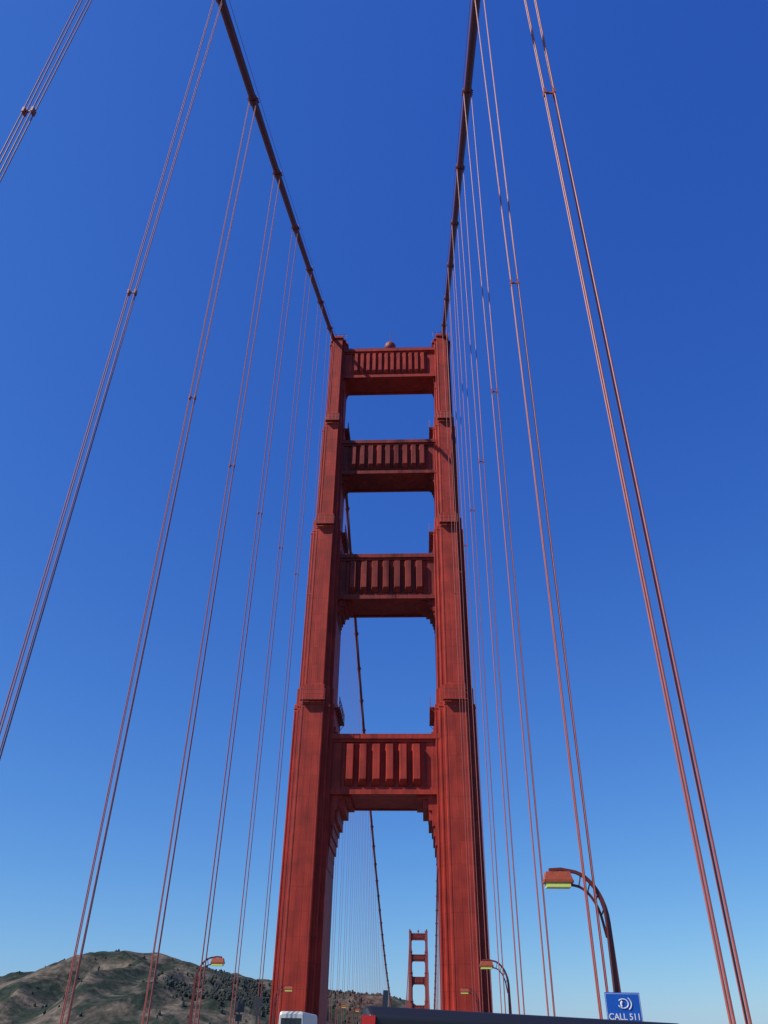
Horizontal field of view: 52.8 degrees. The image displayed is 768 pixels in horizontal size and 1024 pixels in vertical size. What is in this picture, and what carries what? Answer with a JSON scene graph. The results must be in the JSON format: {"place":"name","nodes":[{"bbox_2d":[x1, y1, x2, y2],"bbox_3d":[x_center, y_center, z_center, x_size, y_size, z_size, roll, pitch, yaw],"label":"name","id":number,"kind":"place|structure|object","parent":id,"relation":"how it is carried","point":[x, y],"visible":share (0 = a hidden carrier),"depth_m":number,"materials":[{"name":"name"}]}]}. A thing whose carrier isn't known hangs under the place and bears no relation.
{"place":"outdoors","nodes":[
{"label":"outdoors","id":0,"kind":"place"},
{"bbox_2d":[0,950,414,1023],"bbox_3d":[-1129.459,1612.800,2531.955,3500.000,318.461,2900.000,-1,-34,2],"label":"hills","id":1,"kind":"structure","parent":0,"point":[113,990],"depth_m":1980.99,"materials":[{"name":"green plant"}]},
{"bbox_2d":[18,949,400,1023],"bbox_3d":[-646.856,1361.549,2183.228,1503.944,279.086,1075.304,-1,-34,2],"label":"distant trees","id":2,"kind":"object","parent":1,"relation":"on","point":[185,989],"visible":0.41,"depth_m":2094.57,"materials":[{"name":"green plant"}]},
{"bbox_2d":[279,1011,316,1023],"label":"bus","id":3,"kind":"object","parent":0,"point":[292,1017],"visible":1,"depth_m":72.52,"materials":[{"name":"white paint"}]},
{"bbox_2d":[269,331,491,1023],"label":"bridge tower","id":4,"kind":"structure","parent":0,"point":[339,776],"depth_m":136.65,"materials":[{"name":"red metal"}]},
{"bbox_2d":[0,0,767,1023],"label":"sky","id":5,"kind":"structure","parent":0,"point":[663,104],"materials":[{"name":"blue"}]},
{"bbox_2d":[409,929,428,1008],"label":"bridge tower","id":6,"kind":"structure","parent":0,"point":[418,958],"depth_m":1221.47,"materials":[{"name":"red metal"}]},
{"bbox_2d":[361,990,677,1023],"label":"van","id":7,"kind":"object","parent":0,"point":[384,1013],"visible":1,"depth_m":5.45,"materials":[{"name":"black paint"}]},
{"bbox_3d":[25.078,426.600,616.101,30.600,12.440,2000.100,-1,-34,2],"label":"bridge","id":8,"kind":"object","parent":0,"visible":0},
{"bbox_2d":[188,956,224,1023],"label":"street lamp","id":9,"kind":"object","parent":8,"relation":"on","point":[217,960],"visible":1,"depth_m":71.53,"materials":[{"name":"metal"}]},
{"bbox_2d":[234,999,244,1023],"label":"sign post","id":10,"kind":"object","parent":8,"relation":"on","point":[239,1006],"visible":1,"depth_m":71.19,"materials":[{"name":"grey metal"}]},
{"bbox_2d":[253,996,261,1023],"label":"sign post","id":11,"kind":"object","parent":8,"relation":"on","point":[257,1003],"visible":1,"depth_m":78.94,"materials":[{"name":"grey metal"}]},
{"bbox_2d":[272,985,292,1023],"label":"street lamp","id":12,"kind":"object","parent":8,"relation":"on","point":[288,988],"visible":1,"depth_m":109.38,"materials":[{"name":"metal"}]},
{"bbox_2d":[216,0,409,1007],"bbox_3d":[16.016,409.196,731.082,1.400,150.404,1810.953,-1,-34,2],"label":"cable","id":13,"kind":"object","parent":8,"relation":"attached to","point":[238,54],"visible":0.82,"depth_m":124.68,"materials":[{"name":"paint"}]},
{"bbox_2d":[0,0,409,1023],"bbox_3d":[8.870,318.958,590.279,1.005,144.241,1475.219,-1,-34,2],"label":"suspender ropes","id":14,"kind":"object","parent":13,"relation":"hanging from","point":[32,112],"visible":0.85,"depth_m":71.87,"materials":[{"name":"paint"}]},
{"bbox_2d":[335,1004,345,1020],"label":"street lamp","id":15,"kind":"object","parent":8,"relation":"on","point":[343,1005],"visible":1,"depth_m":185.24,"materials":[{"name":"metal"}]},
{"bbox_2d":[426,0,480,1008],"bbox_3d":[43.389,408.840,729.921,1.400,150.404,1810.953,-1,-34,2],"label":"cable","id":16,"kind":"object","parent":8,"relation":"attached to","point":[467,90],"visible":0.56,"depth_m":111.05,"materials":[{"name":"paint"}]},
{"bbox_2d":[426,0,751,1023],"bbox_3d":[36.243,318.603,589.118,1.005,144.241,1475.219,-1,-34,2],"label":"suspender ropes","id":17,"kind":"object","parent":16,"relation":"hanging from","point":[688,800],"visible":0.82,"depth_m":38.74,"materials":[{"name":"paint"}]},
{"bbox_2d":[460,987,479,1011],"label":"street lamp","id":18,"kind":"object","parent":8,"relation":"on","point":[464,991],"visible":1,"depth_m":108.34,"materials":[{"name":"metal"}]},
{"bbox_2d":[479,959,511,1013],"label":"street lamp","id":19,"kind":"object","parent":8,"relation":"on","point":[486,963],"visible":1,"depth_m":70.58,"materials":[{"name":"metal"}]},
{"bbox_2d":[542,867,620,991],"bbox_3d":[8.190,18.820,31.086,2.834,8.366,0.627,-1,-34,2],"label":"street lamp","id":20,"kind":"object","parent":8,"relation":"on","point":[558,878],"visible":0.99,"depth_m":32.81,"materials":[{"name":"metal"}]},
{"bbox_2d":[604,992,642,1020],"bbox_3d":[9.303,20.440,29.368,1.357,3.767,0.191,-1,-34,2],"label":"call box sign","id":21,"kind":"object","parent":20,"relation":"attached to","point":[623,1006],"visible":1,"depth_m":30.12,"materials":[{"name":"blue metal"}]}
]}

